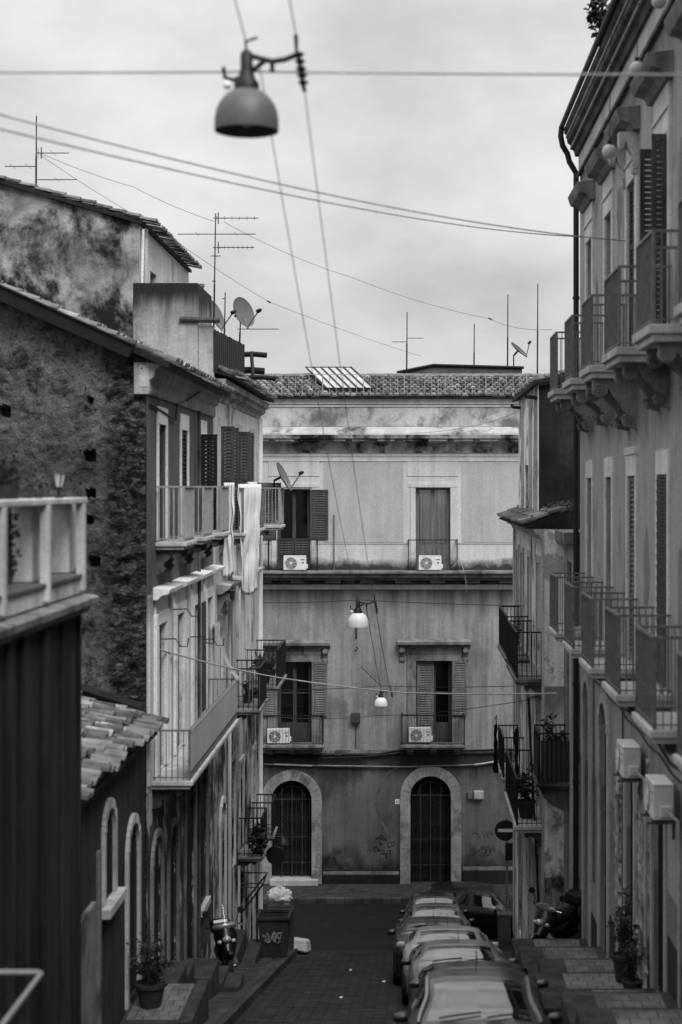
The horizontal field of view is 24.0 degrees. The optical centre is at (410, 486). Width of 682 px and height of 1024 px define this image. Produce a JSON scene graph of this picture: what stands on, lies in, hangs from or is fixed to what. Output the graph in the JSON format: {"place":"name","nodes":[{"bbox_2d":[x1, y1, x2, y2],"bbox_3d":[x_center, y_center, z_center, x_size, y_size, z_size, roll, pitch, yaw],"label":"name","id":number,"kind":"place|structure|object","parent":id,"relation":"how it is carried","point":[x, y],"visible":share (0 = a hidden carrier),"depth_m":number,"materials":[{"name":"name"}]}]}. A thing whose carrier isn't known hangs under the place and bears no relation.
{"place":"outdoors","nodes":[
{"label":"outdoors","id":0,"kind":"place"},
{"bbox_2d":[209,957,274,1017],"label":"pavement","id":1,"kind":"structure","parent":0,"point":[218,1001],"depth_m":31.74,"materials":[{"name":"stone"}]},
{"bbox_2d":[0,497,98,1023],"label":"terrace house","id":2,"kind":"structure","parent":1,"relation":"on","point":[40,773],"depth_m":16.05,"materials":[{"name":"paint"}]},
{"bbox_2d":[0,457,21,498],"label":"terrace plant","id":3,"kind":"object","parent":2,"relation":"on","point":[8,491],"visible":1,"depth_m":15.38,"materials":[{"name":"black plant"}]},
{"bbox_2d":[0,499,21,580],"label":"terrace plant","id":4,"kind":"object","parent":2,"relation":"on","point":[13,563],"visible":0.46,"depth_m":15.08,"materials":[{"name":"black plant"}]},
{"bbox_2d":[19,474,51,498],"bbox_3d":[-3.859,0.018,16.401,0.367,0.289,0.332,0,0,0],"label":"terrace plant","id":5,"kind":"object","parent":2,"relation":"on","point":[33,486],"visible":0.97,"depth_m":16.37,"materials":[{"name":"grey plant"}]},
{"bbox_2d":[50,465,66,497],"bbox_3d":[-3.780,-0.055,17.200,0.193,0.360,0.193,0,0,0],"label":"lantern","id":6,"kind":"object","parent":2,"relation":"on","point":[58,472],"visible":0.97,"depth_m":17.16,"materials":[{"name":"glass"}]},
{"bbox_2d":[0,279,238,962],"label":"old house","id":7,"kind":"structure","parent":1,"relation":"on","point":[115,426],"depth_m":26.23,"materials":[{"name":"paint"}]},
{"bbox_2d":[154,840,158,957],"bbox_3d":[-4.355,7.150,27.000,0.070,2.500,1.000,0,0,0],"label":"street door","id":8,"kind":"structure","parent":7,"relation":"in","point":[156,869],"depth_m":27.23,"materials":[{"name":"grey wood"}]},
{"bbox_2d":[159,425,162,539],"bbox_3d":[-4.365,-0.070,27.600,0.050,1.980,0.840,0,0,0],"label":"balcony door","id":9,"kind":"structure","parent":7,"relation":"in","point":[160,427],"depth_m":27.91,"materials":[{"name":"grey wood"}]},
{"bbox_2d":[170,831,173,960],"bbox_3d":[-4.355,7.550,28.800,0.070,2.900,1.000,0,0,0],"label":"street door","id":10,"kind":"structure","parent":7,"relation":"in","point":[172,841],"depth_m":29.06,"materials":[{"name":"grey wood"}]},
{"bbox_2d":[187,788,191,957],"bbox_3d":[-4.355,7.500,31.050,0.070,4.000,1.300,0,0,0],"label":"street door","id":11,"kind":"structure","parent":7,"relation":"in","point":[189,807],"depth_m":31.30,"materials":[{"name":"grey wood"}]},
{"bbox_2d":[201,771,203,899],"bbox_3d":[-4.355,7.000,33.000,0.070,3.200,1.200,0,0,0],"label":"street door","id":12,"kind":"structure","parent":7,"relation":"in","point":[202,774],"depth_m":33.26,"materials":[{"name":"grey wood"}]},
{"bbox_2d":[198,326,213,376],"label":"wall","id":13,"kind":"structure","parent":7,"relation":"on","point":[205,349],"depth_m":34.05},
{"bbox_2d":[214,622,239,680],"bbox_3d":[-3.903,3.502,34.000,0.283,1.145,1.502,0,0,-34],"label":"sun curtain","id":14,"kind":"object","parent":7,"relation":"hanging from","point":[232,671],"visible":0.95,"depth_m":34.06,"materials":[{"name":"grey fabric"}]},
{"bbox_2d":[160,649,556,694],"bbox_3d":[-2.728,3.651,32.179,9.785,2.013,6.318,0,0,-41],"label":"cable","id":15,"kind":"object","parent":7,"relation":"attached to","point":[356,687],"visible":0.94,"depth_m":34.70,"materials":[{"name":"metal"}]},
{"bbox_2d":[81,683,168,1023],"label":"house","id":16,"kind":"structure","parent":1,"relation":"on","point":[118,733],"depth_m":23.10,"materials":[{"name":"paint"}]},
{"bbox_2d":[130,832,133,994],"bbox_3d":[-4.368,6.549,24.700,0.065,2.702,0.900,0,0,0],"label":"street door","id":17,"kind":"structure","parent":16,"relation":"in","point":[132,842],"depth_m":24.96,"materials":[{"name":"grey wood"}]},
{"bbox_2d":[120,984,195,1023],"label":"stone platform","id":18,"kind":"structure","parent":1,"relation":"on","point":[174,1003],"depth_m":24.05,"materials":[{"name":"stone"}]},
{"bbox_2d":[125,930,177,1009],"bbox_3d":[-3.958,7.302,24.264,0.795,1.126,0.829,0,0,-22],"label":"potted plant","id":19,"kind":"object","parent":18,"relation":"on","point":[150,986],"visible":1,"depth_m":24.12,"materials":[{"name":"grey plant"}]},
{"bbox_2d":[156,963,186,983],"bbox_3d":[-4.000,8.450,26.200,0.500,0.900,1.400,0,0,0],"label":"stone step","id":20,"kind":"object","parent":1,"relation":"on","point":[177,974],"visible":0.16,"depth_m":26.34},
{"bbox_2d":[179,980,208,1023],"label":"stone step","id":21,"kind":"object","parent":1,"relation":"on","point":[196,1011],"visible":1,"depth_m":24.52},
{"bbox_2d":[183,958,218,999],"bbox_3d":[-3.875,9.200,29.100,0.650,0.900,1.200,0,0,0],"label":"stone step","id":22,"kind":"object","parent":1,"relation":"on","point":[207,969],"visible":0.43,"depth_m":29.10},
{"bbox_2d":[202,906,243,972],"bbox_3d":[-3.722,9.148,32.077,0.833,1.518,1.940,-5,-11,-12],"label":"motor scooter","id":23,"kind":"object","parent":1,"relation":"on","point":[223,931],"visible":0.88,"depth_m":31.61,"materials":[{"name":"metal"}]},
{"bbox_2d":[219,929,245,964],"bbox_3d":[-4.025,10.850,36.300,0.350,0.900,2.600,0,0,0],"label":"stone step","id":24,"kind":"object","parent":1,"relation":"on","point":[241,945],"visible":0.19,"depth_m":36.70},
{"bbox_2d":[223,973,243,991],"bbox_3d":[-3.400,9.800,30.350,0.400,0.900,0.900,0,0,0],"label":"stone step","id":25,"kind":"object","parent":1,"relation":"on","point":[234,982],"visible":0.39,"depth_m":30.22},
{"bbox_2d":[240,939,261,965],"bbox_3d":[-3.660,11.170,36.650,0.320,0.900,2.500,0,0,0],"label":"stone step","id":26,"kind":"object","parent":1,"relation":"on","point":[252,955],"visible":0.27,"depth_m":36.80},
{"bbox_2d":[256,909,292,956],"bbox_3d":[-3.220,10.629,37.925,0.800,1.027,0.850,0,0,0],"label":"wheelie bin","id":27,"kind":"object","parent":1,"relation":"on","point":[275,926],"visible":1,"depth_m":37.58,"materials":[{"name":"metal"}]},
{"bbox_2d":[266,905,293,949],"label":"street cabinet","id":28,"kind":"object","parent":1,"relation":"on","point":[291,943],"visible":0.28,"depth_m":40.12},
{"bbox_2d":[267,898,291,908],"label":"crate","id":29,"kind":"object","parent":28,"relation":"on","point":[279,904],"visible":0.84,"depth_m":40.15,"materials":[{"name":"plastic"}]},
{"bbox_2d":[267,884,292,907],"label":"rubbish bag","id":30,"kind":"object","parent":29,"relation":"in","point":[278,893],"visible":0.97,"depth_m":40.26,"materials":[{"name":"white plastic"}]},
{"bbox_2d":[289,0,295,34],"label":"cable","id":31,"kind":"object","parent":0,"point":[292,16],"visible":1,"depth_m":12.17,"materials":[{"name":"grey metal"}]},
{"bbox_2d":[214,35,308,137],"bbox_3d":[-1.198,-3.148,12.543,0.685,0.755,0.502,0,0,-28],"label":"street lamp","id":32,"kind":"object","parent":31,"relation":"hanging from","point":[246,108],"visible":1,"depth_m":12.42,"materials":[{"name":"metal"}]},
{"bbox_2d":[260,68,356,597],"bbox_3d":[-1.204,-0.336,24.750,0.008,5.927,24.502,0,0,0],"label":"cable","id":33,"kind":"object","parent":32,"relation":"attached to","point":[302,314],"visible":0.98,"depth_m":17.21,"materials":[{"name":"metal"}]},
{"bbox_2d":[304,92,375,608],"bbox_3d":[-0.806,-0.081,24.750,0.008,5.997,24.502,0,0,0],"label":"cable","id":34,"kind":"object","parent":32,"relation":"attached to","point":[332,309],"visible":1,"depth_m":16.42,"materials":[{"name":"metal"}]},
{"bbox_2d":[0,0,610,373],"label":"sky","id":35,"kind":"structure","parent":0,"point":[478,148],"materials":[{"name":"white"}]},
{"bbox_2d":[234,950,407,1023],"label":"road","id":36,"kind":"structure","parent":0,"point":[311,986],"depth_m":31.06,"materials":[{"name":"stone"}]},
{"bbox_2d":[0,970,43,1023],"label":"handrail","id":37,"kind":"object","parent":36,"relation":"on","point":[23,997],"visible":1,"depth_m":11.89,"materials":[{"name":"metal"}]},
{"bbox_2d":[204,948,299,1023],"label":"kerb","id":38,"kind":"structure","parent":36,"relation":"on","point":[234,1008],"depth_m":29.73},
{"bbox_2d":[294,937,310,952],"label":"kerb block","id":39,"kind":"object","parent":38,"relation":"on","point":[302,944],"depth_m":40.73,"materials":[{"name":"stone"}]},
{"bbox_2d":[387,909,479,983],"bbox_3d":[0.494,9.700,34.042,1.960,1.479,3.780,0,-12,0],"label":"parked car","id":40,"kind":"object","parent":36,"relation":"on","point":[403,929],"visible":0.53,"depth_m":33.64,"materials":[{"name":"grey metal"}]},
{"bbox_2d":[398,896,475,926],"bbox_3d":[0.611,10.534,38.154,1.840,1.589,3.780,0,-12,-1],"label":"parked car","id":41,"kind":"object","parent":36,"relation":"on","point":[426,909],"visible":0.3,"depth_m":37.90,"materials":[{"name":"grey glass"}]},
{"bbox_2d":[396,913,498,1003],"bbox_3d":[0.698,8.841,30.146,1.900,1.509,3.780,0,-12,1],"label":"parked car","id":42,"kind":"object","parent":36,"relation":"on","point":[417,937],"visible":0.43,"depth_m":29.83,"materials":[{"name":"grey metal"}]},
{"bbox_2d":[401,935,517,1004],"bbox_3d":[0.794,8.002,26.245,1.900,1.499,3.780,0,-12,0],"label":"parked car","id":43,"kind":"object","parent":36,"relation":"on","point":[424,954],"visible":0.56,"depth_m":25.89,"materials":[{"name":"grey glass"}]},
{"bbox_2d":[393,950,562,1023],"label":"parked car","id":44,"kind":"object","parent":36,"relation":"on","point":[476,995],"visible":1,"depth_m":18.06,"materials":[{"name":"grey glass"}]},
{"bbox_2d":[409,946,548,1011],"bbox_3d":[0.944,7.208,22.438,1.920,1.439,3.780,0,-12,0],"label":"parked car","id":45,"kind":"object","parent":36,"relation":"on","point":[536,985],"visible":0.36,"depth_m":22.56,"materials":[{"name":"grey metal"}]},
{"bbox_2d":[263,904,511,949],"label":"cross street","id":46,"kind":"structure","parent":0,"point":[343,926],"depth_m":48.53,"materials":[{"name":"asphalt"}]},
{"bbox_2d":[213,365,286,957],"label":"pale house","id":47,"kind":"structure","parent":46,"relation":"on","point":[238,872],"depth_m":39.49,"materials":[{"name":"paint"}]},
{"bbox_2d":[0,175,204,337],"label":"tall house","id":48,"kind":"structure","parent":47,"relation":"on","point":[93,260],"depth_m":34.85,"materials":[{"name":"paint"}]},
{"bbox_2d":[133,283,211,368],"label":"chimney block","id":49,"kind":"structure","parent":47,"relation":"on","point":[159,309],"depth_m":34.02,"materials":[{"name":"concrete"}]},
{"bbox_2d":[179,317,219,322],"bbox_3d":[-4.475,-3.540,34.000,0.853,0.140,0.120,0,0,0],"label":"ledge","id":50,"kind":"object","parent":49,"relation":"on","point":[202,319],"visible":1,"depth_m":33.95,"materials":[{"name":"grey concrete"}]},
{"bbox_2d":[178,212,257,328],"bbox_3d":[-4.374,-4.416,36.400,1.832,3.633,0.600,0,0,0],"label":"tv aerial","id":51,"kind":"object","parent":47,"relation":"on","point":[224,247],"visible":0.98,"depth_m":36.39,"materials":[{"name":"metal"}]},
{"bbox_2d":[213,329,244,385],"bbox_3d":[-4.241,-2.989,37.255,0.118,1.177,6.390,0,0,0],"label":"plank fence","id":52,"kind":"object","parent":47,"relation":"on","point":[228,352],"visible":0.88,"depth_m":36.66,"materials":[{"name":"grey wood"}]},
{"bbox_2d":[239,323,240,342],"bbox_3d":[-3.807,-3.796,40.000,1.027,0.995,0.050,0,0,0],"label":"roof pole","id":53,"kind":"object","parent":52,"relation":"attached to","point":[240,333],"visible":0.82,"depth_m":39.99,"materials":[{"name":"metal"}]},
{"bbox_2d":[233,297,261,328],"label":"satellite dish","id":54,"kind":"object","parent":53,"relation":"attached to","point":[244,313],"visible":0.98,"depth_m":40.04,"materials":[{"name":"grey metal"}]},
{"bbox_2d":[223,483,234,577],"bbox_3d":[-3.970,0.960,34.949,0.289,2.081,0.160,0,0,-22],"label":"hanging sheet","id":55,"kind":"object","parent":47,"relation":"hanging from","point":[228,562],"visible":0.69,"depth_m":34.96,"materials":[{"name":"white fabric"}]},
{"bbox_2d":[237,484,260,594],"bbox_3d":[-3.634,1.200,36.136,0.121,2.501,0.994,0,0,24],"label":"hanging sheet","id":56,"kind":"object","parent":47,"relation":"hanging from","point":[250,541],"visible":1,"depth_m":36.14,"materials":[{"name":"white fabric"}]},
{"bbox_2d":[246,823,267,854],"bbox_3d":[-3.808,8.753,39.764,0.530,0.798,0.503,0,0,0],"label":"hanging plant","id":57,"kind":"object","parent":47,"relation":"hanging from","point":[256,838],"visible":1,"depth_m":39.69,"materials":[{"name":"black plant"}]},
{"bbox_2d":[265,846,284,864],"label":"road sign","id":58,"kind":"object","parent":47,"relation":"attached to","point":[274,855],"visible":0.96,"depth_m":43.49,"materials":[{"name":"metal"}]},
{"bbox_2d":[273,462,303,490],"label":"satellite dish","id":59,"kind":"object","parent":47,"relation":"on","point":[283,476],"visible":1,"depth_m":43.41,"materials":[{"name":"grey metal"}]},
{"bbox_2d":[265,600,520,605],"bbox_3d":[-0.104,2.790,37.914,6.732,0.348,0.848,0,0,-23],"label":"cable","id":60,"kind":"object","parent":47,"relation":"attached to","point":[389,601],"visible":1,"depth_m":37.46,"materials":[{"name":"metal"}]},
{"bbox_2d":[347,595,378,627],"bbox_3d":[-1.129,2.878,37.042,0.671,0.740,0.492,0,0,-28],"label":"street lamp","id":61,"kind":"object","parent":60,"relation":"hanging from","point":[358,618],"visible":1,"depth_m":36.89,"materials":[{"name":"metal"}]},
{"bbox_2d":[263,897,410,903],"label":"kerb","id":62,"kind":"structure","parent":46,"relation":"on","point":[350,900],"depth_m":51.06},
{"bbox_2d":[399,892,468,915],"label":"parked car","id":63,"kind":"object","parent":46,"relation":"on","point":[428,897],"visible":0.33,"depth_m":42.36,"materials":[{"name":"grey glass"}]},
{"bbox_2d":[417,881,514,938],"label":"parked car","id":64,"kind":"object","parent":46,"relation":"on","point":[482,903],"visible":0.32,"depth_m":46.94,"materials":[{"name":"black metal"}]},
{"bbox_2d":[495,818,512,910],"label":"no entry sign","id":65,"kind":"object","parent":46,"relation":"on","point":[503,830],"visible":0.88,"depth_m":45.59,"materials":[{"name":"metal"}]},
{"bbox_2d":[497,911,511,943],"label":"utility cabinet","id":66,"kind":"object","parent":46,"relation":"on","point":[504,927],"visible":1,"depth_m":44.43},
{"bbox_2d":[496,369,579,937],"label":"peeling house","id":67,"kind":"structure","parent":46,"relation":"on","point":[534,659],"depth_m":37.60,"materials":[{"name":"paint"}]},
{"bbox_2d":[507,764,540,818],"bbox_3d":[2.611,6.836,36.095,0.831,1.328,0.612,0,0,44],"label":"potted plant","id":68,"kind":"object","parent":67,"relation":"on","point":[522,804],"visible":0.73,"depth_m":36.10,"materials":[{"name":"black plant"}]},
{"bbox_2d":[263,881,512,896],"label":"pavement","id":69,"kind":"structure","parent":0,"point":[366,890],"depth_m":52.23,"materials":[{"name":"stone"}]},
{"bbox_2d":[245,364,543,885],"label":"palazzo","id":70,"kind":"structure","parent":69,"relation":"on","point":[445,495],"depth_m":53.00,"materials":[{"name":"paint"}]},
{"bbox_2d":[267,728,290,744],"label":"air conditioner","id":71,"kind":"object","parent":70,"relation":"on","point":[274,735],"visible":1,"depth_m":52.58,"materials":[{"name":"metal"}]},
{"bbox_2d":[272,780,311,876],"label":"street door","id":72,"kind":"structure","parent":70,"relation":"in","point":[293,798],"depth_m":53.33,"materials":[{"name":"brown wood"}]},
{"bbox_2d":[278,489,310,569],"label":"balcony door","id":73,"kind":"structure","parent":70,"relation":"in","point":[297,502],"depth_m":53.24,"materials":[{"name":"grey wood"}]},
{"bbox_2d":[278,662,311,741],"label":"balcony door","id":74,"kind":"structure","parent":70,"relation":"in","point":[292,700],"depth_m":53.24,"materials":[{"name":"grey wood"}]},
{"bbox_2d":[283,556,307,570],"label":"air conditioner","id":75,"kind":"object","parent":70,"relation":"on","point":[294,562],"visible":1,"depth_m":52.41,"materials":[{"name":"metal"}]},
{"bbox_2d":[264,763,473,767],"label":"cable bundle","id":76,"kind":"object","parent":70,"relation":"attached to","point":[385,766],"visible":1,"depth_m":52.91,"materials":[{"name":"grey metal"}]},
{"bbox_2d":[264,748,512,757],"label":"cable","id":77,"kind":"object","parent":70,"relation":"attached to","point":[289,755],"visible":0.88,"depth_m":52.91,"materials":[{"name":"metal"}]},
{"bbox_2d":[409,727,432,742],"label":"air conditioner","id":78,"kind":"object","parent":70,"relation":"on","point":[424,734],"visible":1,"depth_m":52.59,"materials":[{"name":"metal"}]},
{"bbox_2d":[410,776,450,881],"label":"street door","id":79,"kind":"structure","parent":70,"relation":"in","point":[430,797],"depth_m":53.33,"materials":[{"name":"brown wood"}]},
{"bbox_2d":[419,555,442,570],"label":"air conditioner","id":80,"kind":"object","parent":70,"relation":"on","point":[429,562],"visible":1,"depth_m":52.41,"materials":[{"name":"metal"}]},
{"bbox_2d":[416,488,449,569],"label":"balcony door","id":81,"kind":"structure","parent":70,"relation":"in","point":[432,504],"depth_m":53.24,"materials":[{"name":"grey wood"}]},
{"bbox_2d":[416,661,451,741],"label":"balcony door","id":82,"kind":"structure","parent":70,"relation":"in","point":[442,669],"depth_m":53.21,"materials":[{"name":"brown wood"}]},
{"bbox_2d":[502,951,511,960],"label":"pavement","id":83,"kind":"structure","parent":0,"point":[507,955],"depth_m":39.18,"materials":[{"name":"stone"}]},
{"bbox_2d":[512,938,587,957],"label":"stone platform","id":84,"kind":"structure","parent":83,"relation":"on","point":[517,943],"depth_m":31.28,"materials":[{"name":"stone"}]},
{"bbox_2d":[532,530,579,906],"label":"narrow house","id":85,"kind":"structure","parent":83,"relation":"on","point":[553,780],"depth_m":33.36,"materials":[{"name":"paint"}]},
{"bbox_2d":[539,713,567,742],"bbox_3d":[3.072,5.522,34.088,0.592,1.357,0.686,0,0,-12],"label":"potted plant","id":86,"kind":"object","parent":85,"relation":"on","point":[550,728],"visible":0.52,"depth_m":34.08,"materials":[{"name":"grey plant"}]},
{"bbox_2d":[518,946,605,979],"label":"stone platform","id":87,"kind":"structure","parent":83,"relation":"on","point":[529,957],"depth_m":28.43,"materials":[{"name":"stone"}]},
{"bbox_2d":[538,958,613,971],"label":"stone platform","id":88,"kind":"structure","parent":83,"relation":"on","point":[575,965],"depth_m":26.02,"materials":[{"name":"stone"}]},
{"bbox_2d":[535,972,642,1023],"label":"stone platform","id":89,"kind":"structure","parent":83,"relation":"on","point":[558,982],"depth_m":23.91,"materials":[{"name":"stone"}]},
{"bbox_2d":[605,885,638,982],"bbox_3d":[3.201,6.686,23.989,0.464,1.468,0.591,0,0,28],"label":"potted plant","id":90,"kind":"object","parent":89,"relation":"on","point":[624,935],"visible":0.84,"depth_m":23.95,"materials":[{"name":"black plant"}]},
{"bbox_2d":[618,931,647,987],"bbox_3d":[3.202,6.912,23.063,0.432,1.017,0.363,0,0,8],"label":"potted plant","id":91,"kind":"object","parent":89,"relation":"on","point":[630,981],"visible":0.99,"depth_m":23.01,"materials":[{"name":"grey plant"}]},
{"bbox_2d":[562,988,654,991],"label":"stone platform","id":92,"kind":"structure","parent":83,"relation":"on","point":[608,990],"depth_m":22.64,"materials":[{"name":"stone"}]},
{"bbox_2d":[547,0,681,1007],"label":"corner house","id":93,"kind":"structure","parent":83,"relation":"on","point":[617,395],"depth_m":24.65,"materials":[{"name":"paint"}]},
{"bbox_2d":[0,128,573,236],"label":"cable","id":94,"kind":"object","parent":93,"relation":"attached to","point":[47,140],"visible":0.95,"depth_m":17.37,"materials":[{"name":"metal"}]},
{"bbox_2d":[0,114,625,240],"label":"cable","id":95,"kind":"object","parent":93,"relation":"attached to","point":[33,123],"visible":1,"depth_m":17.39,"materials":[{"name":"metal"}]},
{"bbox_2d":[0,70,681,75],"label":"cable","id":96,"kind":"object","parent":93,"relation":"attached to","point":[338,72],"visible":1,"depth_m":12.51,"materials":[{"name":"metal"}]},
{"bbox_2d":[583,0,609,37],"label":"roof plant","id":97,"kind":"object","parent":93,"relation":"on","point":[596,14],"visible":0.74,"depth_m":28.11,"materials":[{"name":"grey plant"}]},
{"bbox_2d":[605,727,605,954],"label":"street door","id":98,"kind":"structure","parent":93,"relation":"in","point":[605,727],"depth_m":29.19,"materials":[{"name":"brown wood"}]},
{"bbox_2d":[602,23,615,158],"bbox_3d":[3.046,-6.059,24.500,0.218,2.082,0.218,0,0,0],"label":"globe light","id":99,"kind":"object","parent":93,"relation":"hanging from","point":[609,150],"visible":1,"depth_m":24.46,"materials":[{"name":"glass"}]},
{"bbox_2d":[613,773,642,781],"bbox_3d":[3.280,4.506,23.900,0.440,0.348,0.560,0,0,0],"label":"wall bracket","id":100,"kind":"object","parent":93,"relation":"attached to","point":[621,780],"depth_m":23.62,"materials":[{"name":"grey metal"}]},
{"bbox_2d":[616,739,640,779],"bbox_3d":[3.249,4.080,23.878,0.300,0.500,0.796,0,0,0],"label":"air conditioner","id":101,"kind":"object","parent":100,"relation":"on","point":[628,757],"visible":1,"depth_m":23.53,"materials":[{"name":"metal"}]},
{"bbox_2d":[634,770,646,946],"bbox_3d":[3.378,5.446,23.434,0.207,2.568,0.066,0,0,36],"label":"drain hose","id":102,"kind":"object","parent":101,"relation":"hanging from","point":[645,868],"visible":0.84,"depth_m":23.37,"materials":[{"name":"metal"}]},
{"bbox_2d":[631,782,632,945],"bbox_3d":[3.595,6.200,25.400,0.070,3.399,1.000,0,0,0],"label":"street door","id":103,"kind":"structure","parent":93,"relation":"in","point":[631,782],"depth_m":25.64,"materials":[{"name":"grey wood"}]},
{"bbox_2d":[658,825,662,991],"bbox_3d":[3.595,5.825,22.450,0.070,2.850,1.100,0,0,0],"label":"street door","id":104,"kind":"structure","parent":93,"relation":"in","point":[660,827],"depth_m":22.77,"materials":[{"name":"grey wood"}]},
{"bbox_2d":[641,813,680,839],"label":"wall bracket","id":105,"kind":"object","parent":93,"relation":"attached to","point":[673,823],"depth_m":20.67,"materials":[{"name":"grey metal"}]},
{"bbox_2d":[644,774,674,821],"bbox_3d":[3.249,4.080,20.928,0.300,0.500,0.796,0,0,0],"label":"air conditioner","id":106,"kind":"object","parent":105,"relation":"on","point":[659,796],"visible":1,"depth_m":20.58,"materials":[{"name":"metal"}]},
{"bbox_2d":[666,811,681,1007],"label":"drain hose","id":107,"kind":"object","parent":106,"relation":"hanging from","point":[671,815],"visible":0.84,"depth_m":20.42,"materials":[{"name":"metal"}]},
{"bbox_2d":[561,992,677,1023],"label":"stone platform","id":108,"kind":"structure","parent":83,"relation":"on","point":[571,1002],"depth_m":20.90,"materials":[{"name":"stone"}]},
{"bbox_2d":[576,1008,681,1023],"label":"stone platform","id":109,"kind":"structure","parent":83,"relation":"on","point":[628,1015],"depth_m":18.58,"materials":[{"name":"stone"}]},
{"bbox_3d":[2.785,10.097,32.375,1.370,1.206,1.450,0,0,0],"label":"stone platform","id":110,"kind":"object","parent":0,"visible":0},
{"bbox_2d":[529,887,580,939],"bbox_3d":[2.935,8.748,32.286,0.833,1.518,1.940,7,4,35],"label":"motor scooter","id":111,"kind":"object","parent":110,"relation":"on","point":[553,921],"visible":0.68,"depth_m":32.25,"materials":[{"name":"metal"}]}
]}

